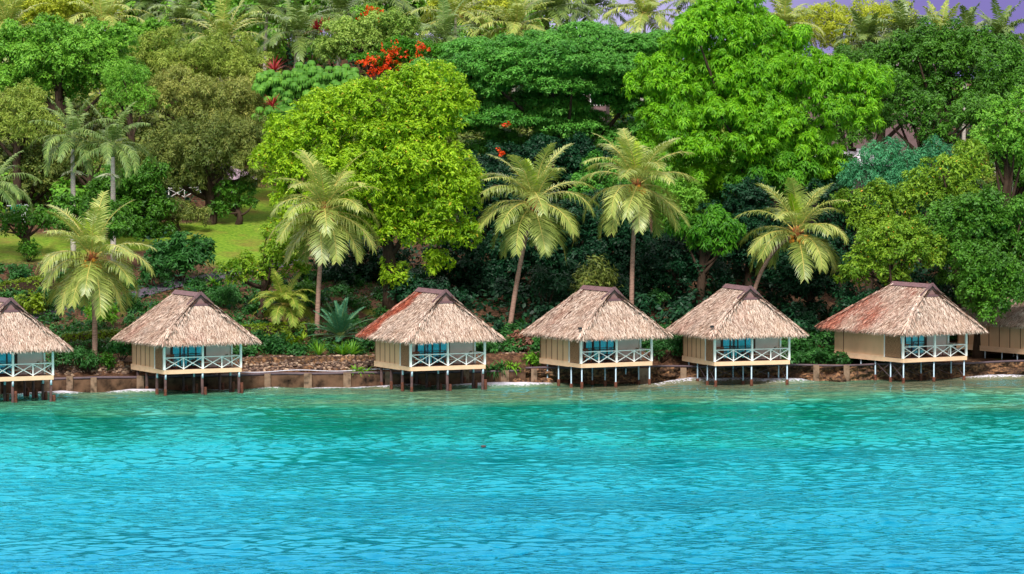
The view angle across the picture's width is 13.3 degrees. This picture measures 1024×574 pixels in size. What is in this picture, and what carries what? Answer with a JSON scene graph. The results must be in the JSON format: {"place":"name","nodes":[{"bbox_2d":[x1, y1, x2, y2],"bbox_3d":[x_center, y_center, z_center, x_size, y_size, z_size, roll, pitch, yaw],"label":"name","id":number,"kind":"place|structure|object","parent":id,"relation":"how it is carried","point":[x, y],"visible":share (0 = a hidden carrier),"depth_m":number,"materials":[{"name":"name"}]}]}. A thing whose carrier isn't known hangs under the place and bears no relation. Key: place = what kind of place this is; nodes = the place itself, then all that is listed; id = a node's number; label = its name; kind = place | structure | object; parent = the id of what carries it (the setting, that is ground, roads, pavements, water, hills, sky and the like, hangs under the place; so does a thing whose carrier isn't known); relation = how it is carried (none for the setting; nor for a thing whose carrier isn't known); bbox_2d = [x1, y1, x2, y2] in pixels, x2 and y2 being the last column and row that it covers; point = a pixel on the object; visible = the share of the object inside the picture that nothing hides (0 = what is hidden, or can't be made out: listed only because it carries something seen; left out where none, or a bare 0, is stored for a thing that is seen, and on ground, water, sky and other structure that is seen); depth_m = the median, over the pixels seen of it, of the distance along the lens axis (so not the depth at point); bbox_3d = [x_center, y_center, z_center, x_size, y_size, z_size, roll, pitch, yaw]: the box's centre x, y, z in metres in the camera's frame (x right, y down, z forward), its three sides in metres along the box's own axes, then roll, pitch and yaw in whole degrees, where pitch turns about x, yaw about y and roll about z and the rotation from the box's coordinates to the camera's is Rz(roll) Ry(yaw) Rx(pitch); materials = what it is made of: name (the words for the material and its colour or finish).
{"place":"outdoors","nodes":[
{"label":"outdoors","id":0,"kind":"place"},
{"bbox_2d":[0,374,1023,573],"bbox_3d":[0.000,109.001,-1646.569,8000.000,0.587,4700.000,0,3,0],"label":"water","id":1,"kind":"structure","parent":0,"point":[690,475],"depth_m":251.69,"materials":[{"name":"liquid"}]},
{"bbox_2d":[0,41,1023,383],"bbox_3d":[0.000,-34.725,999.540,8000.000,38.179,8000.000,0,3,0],"label":"ground","id":2,"kind":"structure","parent":0,"point":[230,237],"depth_m":354.27,"materials":[{"name":"plant"}]},
{"bbox_2d":[0,150,41,212],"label":"royal palm","id":3,"kind":"object","parent":2,"relation":"on","point":[11,189],"visible":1,"depth_m":351.20,"materials":[{"name":"green plant"}]},
{"bbox_2d":[0,203,56,254],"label":"shade tree","id":4,"kind":"object","parent":2,"relation":"on","point":[15,218],"visible":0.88,"depth_m":355.44,"materials":[{"name":"green plant"}]},
{"bbox_2d":[0,77,66,211],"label":"hill tree","id":5,"kind":"object","parent":2,"relation":"on","point":[28,106],"visible":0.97,"depth_m":370.89,"materials":[{"name":"green plant"}]},
{"bbox_2d":[0,297,73,402],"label":"bungalow","id":6,"kind":"object","parent":2,"relation":"on","point":[27,340],"visible":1,"depth_m":308.03,"materials":[{"name":"plant"}]},
{"bbox_2d":[0,136,86,213],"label":"hill tree","id":7,"kind":"object","parent":2,"relation":"on","point":[32,160],"visible":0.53,"depth_m":372.40,"materials":[{"name":"green plant"}]},
{"bbox_2d":[1,0,124,76],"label":"hill tree","id":8,"kind":"object","parent":2,"relation":"on","point":[61,8],"visible":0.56,"depth_m":411.31,"materials":[{"name":"green plant"}]},
{"bbox_2d":[26,92,116,254],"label":"royal palm","id":9,"kind":"object","parent":2,"relation":"on","point":[72,138],"visible":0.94,"depth_m":355.13,"materials":[{"name":"green plant"}]},
{"bbox_2d":[0,12,154,132],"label":"hill tree","id":10,"kind":"object","parent":2,"relation":"on","point":[36,58],"visible":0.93,"depth_m":383.86,"materials":[{"name":"green plant"}]},
{"bbox_2d":[48,133,126,185],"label":"hill tree","id":11,"kind":"object","parent":2,"relation":"on","point":[77,175],"visible":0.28,"depth_m":371.32,"materials":[{"name":"green plant"}]},
{"bbox_2d":[43,191,143,257],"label":"shade tree","id":12,"kind":"object","parent":2,"relation":"on","point":[120,222],"visible":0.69,"depth_m":348.46,"materials":[{"name":"green plant"}]},
{"bbox_2d":[35,190,156,360],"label":"coconut palm","id":13,"kind":"object","parent":2,"relation":"on","point":[84,273],"visible":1,"depth_m":319.63,"materials":[{"name":"green plant"}]},
{"bbox_2d":[50,360,143,374],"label":"stone wall","id":14,"kind":"structure","parent":2,"relation":"on","point":[123,366],"depth_m":320.87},
{"bbox_2d":[51,0,157,93],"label":"hill palm","id":15,"kind":"object","parent":2,"relation":"on","point":[105,9],"visible":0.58,"depth_m":408.40,"materials":[{"name":"green plant"}]},
{"bbox_2d":[64,99,159,260],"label":"royal palm","id":16,"kind":"object","parent":2,"relation":"on","point":[110,148],"visible":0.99,"depth_m":353.66,"materials":[{"name":"green plant"}]},
{"bbox_2d":[97,57,160,164],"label":"hill tree","id":17,"kind":"object","parent":2,"relation":"on","point":[108,73],"visible":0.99,"depth_m":375.00,"materials":[{"name":"green plant"}]},
{"bbox_2d":[80,157,178,238],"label":"hill tree","id":18,"kind":"object","parent":2,"relation":"on","point":[154,204],"visible":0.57,"depth_m":364.88,"materials":[{"name":"green plant"}]},
{"bbox_2d":[134,0,220,85],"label":"hill palm","id":19,"kind":"object","parent":2,"relation":"on","point":[181,10],"visible":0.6,"depth_m":416.28,"materials":[{"name":"green plant"}]},
{"bbox_2d":[138,230,217,280],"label":"frangipani","id":20,"kind":"object","parent":2,"relation":"on","point":[179,251],"visible":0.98,"depth_m":346.35,"materials":[{"name":"green plant"}]},
{"bbox_2d":[109,289,261,395],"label":"bungalow","id":21,"kind":"object","parent":2,"relation":"on","point":[188,330],"visible":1,"depth_m":315.92,"materials":[{"name":"plant"}]},
{"bbox_2d":[158,196,213,230],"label":"hill tree","id":22,"kind":"object","parent":2,"relation":"on","point":[185,213],"visible":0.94,"depth_m":367.34,"materials":[{"name":"green plant"}]},
{"bbox_2d":[0,261,381,355],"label":"weeds","id":23,"kind":"object","parent":2,"relation":"on","point":[236,308],"visible":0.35,"depth_m":342.24,"materials":[{"name":"green plant"}]},
{"bbox_2d":[125,24,273,124],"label":"hill tree","id":24,"kind":"object","parent":2,"relation":"on","point":[225,61],"visible":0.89,"depth_m":389.98,"materials":[{"name":"green plant"}]},
{"bbox_2d":[136,61,267,208],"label":"hill tree","id":25,"kind":"object","parent":2,"relation":"on","point":[221,95],"visible":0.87,"depth_m":377.06,"materials":[{"name":"green plant"}]},
{"bbox_2d":[127,106,285,224],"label":"hill tree","id":26,"kind":"object","parent":2,"relation":"on","point":[193,147],"visible":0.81,"depth_m":370.35,"materials":[{"name":"green plant"}]},
{"bbox_2d":[0,262,424,357],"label":"garden shrubbery","id":27,"kind":"object","parent":2,"relation":"on","point":[209,290],"visible":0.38,"depth_m":339.73,"materials":[{"name":"green plant"}]},
{"bbox_2d":[168,0,277,82],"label":"hill palm","id":28,"kind":"object","parent":2,"relation":"on","point":[228,25],"visible":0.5,"depth_m":403.93,"materials":[{"name":"green plant"}]},
{"bbox_2d":[206,176,259,224],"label":"hill tree","id":29,"kind":"object","parent":2,"relation":"on","point":[225,204],"visible":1,"depth_m":371.51,"materials":[{"name":"green plant"}]},
{"bbox_2d":[0,370,525,393],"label":"sea wall","id":30,"kind":"structure","parent":2,"relation":"on","point":[305,380],"depth_m":321.40,"materials":[{"name":"stone"}]},
{"bbox_2d":[54,369,518,379],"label":"pipe","id":31,"kind":"object","parent":30,"relation":"on","point":[262,374],"visible":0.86,"depth_m":321.87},
{"bbox_2d":[213,217,312,317],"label":"shore tree","id":32,"kind":"object","parent":2,"relation":"on","point":[267,260],"visible":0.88,"depth_m":336.47,"materials":[{"name":"green plant"}]},
{"bbox_2d":[228,0,306,70],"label":"hill palm","id":33,"kind":"object","parent":2,"relation":"on","point":[266,6],"visible":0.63,"depth_m":422.85,"materials":[{"name":"green plant"}]},
{"bbox_2d":[0,86,551,195],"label":"slope thicket","id":34,"kind":"object","parent":2,"relation":"on","point":[154,118],"visible":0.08,"depth_m":392.26,"materials":[{"name":"green plant"}]},
{"bbox_2d":[249,268,315,328],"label":"cane palm","id":35,"kind":"object","parent":2,"relation":"on","point":[290,302],"visible":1,"depth_m":333.01,"materials":[{"name":"green plant"}]},
{"bbox_2d":[246,0,353,67],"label":"hill palm","id":36,"kind":"object","parent":2,"relation":"on","point":[293,20],"visible":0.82,"depth_m":400.20,"materials":[{"name":"green plant"}]},
{"bbox_2d":[251,60,360,211],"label":"umbrella tree","id":37,"kind":"object","parent":2,"relation":"on","point":[299,80],"visible":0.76,"depth_m":373.51,"materials":[{"name":"green plant"}]},
{"bbox_2d":[242,354,388,371],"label":"stone wall","id":38,"kind":"structure","parent":2,"relation":"on","point":[259,363],"depth_m":325.14,"materials":[{"name":"stone"}]},
{"bbox_2d":[266,149,382,335],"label":"coconut palm","id":39,"kind":"object","parent":2,"relation":"on","point":[327,200],"visible":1,"depth_m":331.81,"materials":[{"name":"green plant"}]},
{"bbox_2d":[302,297,372,344],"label":"agave","id":40,"kind":"object","parent":2,"relation":"on","point":[340,327],"visible":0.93,"depth_m":330.74,"materials":[{"name":"green plant"}]},
{"bbox_2d":[300,0,389,65],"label":"hill palm","id":41,"kind":"object","parent":2,"relation":"on","point":[342,4],"visible":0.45,"depth_m":424.79,"materials":[{"name":"green plant"}]},
{"bbox_2d":[312,239,412,281],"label":"shade tree","id":42,"kind":"object","parent":2,"relation":"on","point":[373,265],"visible":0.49,"depth_m":351.28,"materials":[{"name":"green plant"}]},
{"bbox_2d":[246,58,486,309],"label":"lime tree","id":43,"kind":"object","parent":2,"relation":"on","point":[393,148],"visible":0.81,"depth_m":340.10,"materials":[{"name":"green plant"}]},
{"bbox_2d":[311,5,421,102],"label":"hill tree","id":44,"kind":"object","parent":2,"relation":"on","point":[346,30],"visible":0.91,"depth_m":394.22,"materials":[{"name":"green plant"}]},
{"bbox_2d":[346,34,446,122],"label":"flame tree","id":45,"kind":"object","parent":2,"relation":"on","point":[389,54],"visible":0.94,"depth_m":388.17,"materials":[{"name":"red plant"}]},
{"bbox_2d":[384,266,471,308],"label":"bush","id":46,"kind":"object","parent":2,"relation":"on","point":[417,282],"visible":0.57,"depth_m":341.69,"materials":[{"name":"green plant"}]},
{"bbox_2d":[355,287,504,391],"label":"bungalow","id":47,"kind":"object","parent":2,"relation":"on","point":[433,327],"visible":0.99,"depth_m":319.14,"materials":[{"name":"plant"}]},
{"bbox_2d":[410,0,490,59],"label":"hill palm","id":48,"kind":"object","parent":2,"relation":"on","point":[443,29],"visible":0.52,"depth_m":396.83,"materials":[{"name":"green plant"}]},
{"bbox_2d":[402,0,506,38],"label":"hill palm","id":49,"kind":"object","parent":2,"relation":"on","point":[466,6],"visible":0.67,"depth_m":413.32,"materials":[{"name":"green plant"}]},
{"bbox_2d":[420,237,531,297],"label":"shade tree","id":50,"kind":"object","parent":2,"relation":"on","point":[473,269],"visible":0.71,"depth_m":347.20,"materials":[{"name":"green plant"}]},
{"bbox_2d":[454,151,541,256],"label":"shade tree","id":51,"kind":"object","parent":2,"relation":"on","point":[489,164],"visible":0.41,"depth_m":350.67,"materials":[{"name":"green plant"}]},
{"bbox_2d":[0,37,1007,344],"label":"undergrowth","id":52,"kind":"object","parent":2,"relation":"on","point":[500,301],"visible":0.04,"depth_m":348.39,"materials":[{"name":"green plant"}]},
{"bbox_2d":[0,98,1023,232],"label":"hillside thicket","id":53,"kind":"object","parent":2,"relation":"on","point":[60,190],"visible":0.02,"depth_m":376.08,"materials":[{"name":"green plant"}]},
{"bbox_2d":[18,0,1014,128],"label":"hilltop thicket","id":54,"kind":"object","parent":2,"relation":"on","point":[257,29],"visible":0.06,"depth_m":433.13,"materials":[{"name":"green plant"}]},
{"bbox_2d":[466,0,567,91],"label":"hill palm","id":55,"kind":"object","parent":2,"relation":"on","point":[516,14],"visible":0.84,"depth_m":408.53,"materials":[{"name":"green plant"}]},
{"bbox_2d":[477,142,599,322],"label":"coconut palm","id":56,"kind":"object","parent":2,"relation":"on","point":[536,208],"visible":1,"depth_m":334.74,"materials":[{"name":"green plant"}]},
{"bbox_2d":[461,131,615,229],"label":"shade tree","id":57,"kind":"object","parent":2,"relation":"on","point":[576,150],"visible":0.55,"depth_m":364.36,"materials":[{"name":"green plant"}]},
{"bbox_2d":[408,20,682,206],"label":"rain tree","id":58,"kind":"object","parent":2,"relation":"on","point":[595,62],"visible":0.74,"depth_m":367.86,"materials":[{"name":"green plant"}]},
{"bbox_2d":[527,258,571,314],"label":"bush","id":59,"kind":"object","parent":2,"relation":"on","point":[543,272],"visible":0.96,"depth_m":339.33,"materials":[{"name":"green plant"}]},
{"bbox_2d":[508,193,611,276],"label":"shade tree","id":60,"kind":"object","parent":2,"relation":"on","point":[557,259],"visible":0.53,"depth_m":348.72,"materials":[{"name":"green plant"}]},
{"bbox_2d":[524,0,596,33],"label":"hill palm","id":61,"kind":"object","parent":2,"relation":"on","point":[559,14],"visible":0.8,"depth_m":430.24,"materials":[{"name":"green plant"}]},
{"bbox_2d":[537,258,643,306],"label":"shade tree","id":62,"kind":"object","parent":2,"relation":"on","point":[623,278],"visible":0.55,"depth_m":342.00,"materials":[{"name":"green plant"}]},
{"bbox_2d":[567,254,623,295],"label":"bush","id":63,"kind":"object","parent":2,"relation":"on","point":[602,281],"visible":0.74,"depth_m":340.07,"materials":[{"name":"green plant"}]},
{"bbox_2d":[519,285,672,388],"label":"bungalow","id":64,"kind":"object","parent":2,"relation":"on","point":[601,324],"visible":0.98,"depth_m":322.54,"materials":[{"name":"plant"}]},
{"bbox_2d":[563,149,630,206],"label":"shade tree","id":65,"kind":"object","parent":2,"relation":"on","point":[594,182],"visible":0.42,"depth_m":362.74,"materials":[{"name":"green plant"}]},
{"bbox_2d":[566,0,631,26],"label":"hill palm","id":66,"kind":"object","parent":2,"relation":"on","point":[594,5],"visible":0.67,"depth_m":437.60,"materials":[{"name":"green plant"}]},
{"bbox_2d":[576,182,674,277],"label":"shade tree","id":67,"kind":"object","parent":2,"relation":"on","point":[619,243],"visible":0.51,"depth_m":349.77,"materials":[{"name":"green plant"}]},
{"bbox_2d":[575,128,700,303],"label":"coconut palm","id":68,"kind":"object","parent":2,"relation":"on","point":[636,171],"visible":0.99,"depth_m":338.23,"materials":[{"name":"green plant"}]},
{"bbox_2d":[600,0,686,100],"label":"hill palm","id":69,"kind":"object","parent":2,"relation":"on","point":[644,8],"visible":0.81,"depth_m":410.29,"materials":[{"name":"green plant"}]},
{"bbox_2d":[627,169,709,271],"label":"shade tree","id":70,"kind":"object","parent":2,"relation":"on","point":[692,200],"visible":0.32,"depth_m":354.56,"materials":[{"name":"green plant"}]},
{"bbox_2d":[628,232,733,306],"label":"shade tree","id":71,"kind":"object","parent":2,"relation":"on","point":[680,261],"visible":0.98,"depth_m":345.19,"materials":[{"name":"green plant"}]},
{"bbox_2d":[663,201,747,306],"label":"shade tree","id":72,"kind":"object","parent":2,"relation":"on","point":[711,227],"visible":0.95,"depth_m":343.27,"materials":[{"name":"green plant"}]},
{"bbox_2d":[476,318,956,363],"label":"bank shrubbery","id":73,"kind":"object","parent":2,"relation":"on","point":[811,351],"visible":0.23,"depth_m":332.58,"materials":[{"name":"green plant"}]},
{"bbox_2d":[665,284,807,386],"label":"bungalow","id":74,"kind":"object","parent":2,"relation":"on","point":[738,323],"visible":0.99,"depth_m":324.10,"materials":[{"name":"plant"}]},
{"bbox_2d":[453,176,1023,342],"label":"shade thicket","id":75,"kind":"object","parent":2,"relation":"on","point":[679,310],"visible":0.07,"depth_m":341.98,"materials":[{"name":"green plant"}]},
{"bbox_2d":[695,173,794,285],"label":"shade tree","id":76,"kind":"object","parent":2,"relation":"on","point":[746,198],"visible":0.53,"depth_m":350.82,"materials":[{"name":"green plant"}]},
{"bbox_2d":[621,0,895,239],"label":"bright tree","id":77,"kind":"object","parent":2,"relation":"on","point":[763,109],"visible":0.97,"depth_m":357.52,"materials":[{"name":"green plant"}]},
{"bbox_2d":[723,141,825,276],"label":"shade tree","id":78,"kind":"object","parent":2,"relation":"on","point":[773,176],"visible":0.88,"depth_m":356.68,"materials":[{"name":"green plant"}]},
{"bbox_2d":[736,177,850,290],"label":"coconut palm","id":79,"kind":"object","parent":2,"relation":"on","point":[796,212],"visible":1,"depth_m":338.84,"materials":[{"name":"green plant"}]},
{"bbox_2d":[765,0,826,44],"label":"hill palm","id":80,"kind":"object","parent":2,"relation":"on","point":[788,17],"visible":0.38,"depth_m":403.52,"materials":[{"name":"green plant"}]},
{"bbox_2d":[747,233,850,313],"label":"shade tree","id":81,"kind":"object","parent":2,"relation":"on","point":[814,287],"visible":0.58,"depth_m":347.11,"materials":[{"name":"green plant"}]},
{"bbox_2d":[802,178,872,308],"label":"shade tree","id":82,"kind":"object","parent":2,"relation":"on","point":[839,219],"visible":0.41,"depth_m":352.50,"materials":[{"name":"green plant"}]},
{"bbox_2d":[830,281,874,315],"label":"shade tree","id":83,"kind":"object","parent":2,"relation":"on","point":[849,297],"visible":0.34,"depth_m":337.89,"materials":[{"name":"green plant"}]},
{"bbox_2d":[788,0,919,51],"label":"yellow tree","id":84,"kind":"object","parent":2,"relation":"on","point":[827,12],"visible":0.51,"depth_m":422.77,"materials":[{"name":"green plant"}]},
{"bbox_2d":[823,99,886,150],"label":"shade tree","id":85,"kind":"object","parent":2,"relation":"on","point":[850,138],"visible":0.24,"depth_m":370.63,"materials":[{"name":"green plant"}]},
{"bbox_2d":[829,10,896,65],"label":"hill palm","id":86,"kind":"object","parent":2,"relation":"on","point":[865,29],"visible":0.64,"depth_m":398.62,"materials":[{"name":"green plant"}]},
{"bbox_2d":[829,176,920,293],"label":"yellow green tree","id":87,"kind":"object","parent":2,"relation":"on","point":[889,197],"visible":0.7,"depth_m":344.45,"materials":[{"name":"green plant"}]},
{"bbox_2d":[829,40,942,153],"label":"dark tree","id":88,"kind":"object","parent":2,"relation":"on","point":[856,55],"visible":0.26,"depth_m":387.01,"materials":[{"name":"green plant"}]},
{"bbox_2d":[831,215,951,288],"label":"yellow green tree","id":89,"kind":"object","parent":2,"relation":"on","point":[887,232],"visible":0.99,"depth_m":336.71,"materials":[{"name":"green plant"}]},
{"bbox_2d":[836,134,957,269],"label":"blue green tree","id":90,"kind":"object","parent":2,"relation":"on","point":[891,174],"visible":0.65,"depth_m":349.09,"materials":[{"name":"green plant"}]},
{"bbox_2d":[814,281,987,383],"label":"bungalow","id":91,"kind":"object","parent":2,"relation":"on","point":[887,321],"visible":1,"depth_m":328.51,"materials":[{"name":"plant"}]},
{"bbox_2d":[863,0,944,42],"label":"hill palm","id":92,"kind":"object","parent":2,"relation":"on","point":[902,22],"visible":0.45,"depth_m":403.49,"materials":[{"name":"green plant"}]},
{"bbox_2d":[863,63,1004,273],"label":"dark tree","id":93,"kind":"object","parent":2,"relation":"on","point":[928,116],"visible":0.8,"depth_m":364.63,"materials":[{"name":"green plant"}]},
{"bbox_2d":[865,16,1022,199],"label":"dark tree","id":94,"kind":"object","parent":2,"relation":"on","point":[940,45],"visible":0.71,"depth_m":382.17,"materials":[{"name":"green plant"}]},
{"bbox_2d":[894,137,993,307],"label":"yellow green tree","id":95,"kind":"object","parent":2,"relation":"on","point":[949,184],"visible":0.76,"depth_m":345.11,"materials":[{"name":"green plant"}]},
{"bbox_2d":[909,186,1023,357],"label":"dark shore tree","id":96,"kind":"object","parent":2,"relation":"on","point":[990,210],"visible":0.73,"depth_m":338.72,"materials":[{"name":"green plant"}]},
{"bbox_2d":[949,238,1023,325],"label":"dark shore tree","id":97,"kind":"object","parent":2,"relation":"on","point":[983,272],"visible":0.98,"depth_m":333.63,"materials":[{"name":"green plant"}]},
{"bbox_2d":[957,295,1023,359],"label":"bungalow","id":98,"kind":"object","parent":2,"relation":"on","point":[1005,334],"visible":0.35,"depth_m":337.71,"materials":[{"name":"brown wood"}]},
{"bbox_2d":[963,0,1023,182],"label":"hill palm","id":99,"kind":"object","parent":2,"relation":"on","point":[999,24],"visible":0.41,"depth_m":396.75,"materials":[{"name":"green plant"}]},
{"bbox_2d":[966,84,1023,205],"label":"tree","id":100,"kind":"object","parent":2,"relation":"on","point":[1008,141],"visible":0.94,"depth_m":350.78,"materials":[{"name":"green plant"}]},
{"bbox_2d":[972,38,1023,244],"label":"dark tree","id":101,"kind":"object","parent":2,"relation":"on","point":[1007,81],"visible":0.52,"depth_m":374.62,"materials":[{"name":"green plant"}]},
{"bbox_2d":[287,0,1023,77],"label":"sky","id":102,"kind":"structure","parent":0,"point":[985,5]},
{"bbox_2d":[506,361,1023,383],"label":"rocky bank","id":103,"kind":"structure","parent":0,"point":[857,373],"depth_m":328.51,"materials":[{"name":"stone"}]},
{"bbox_2d":[525,360,1023,368],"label":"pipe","id":104,"kind":"object","parent":103,"relation":"on","point":[695,366],"visible":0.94,"depth_m":327.95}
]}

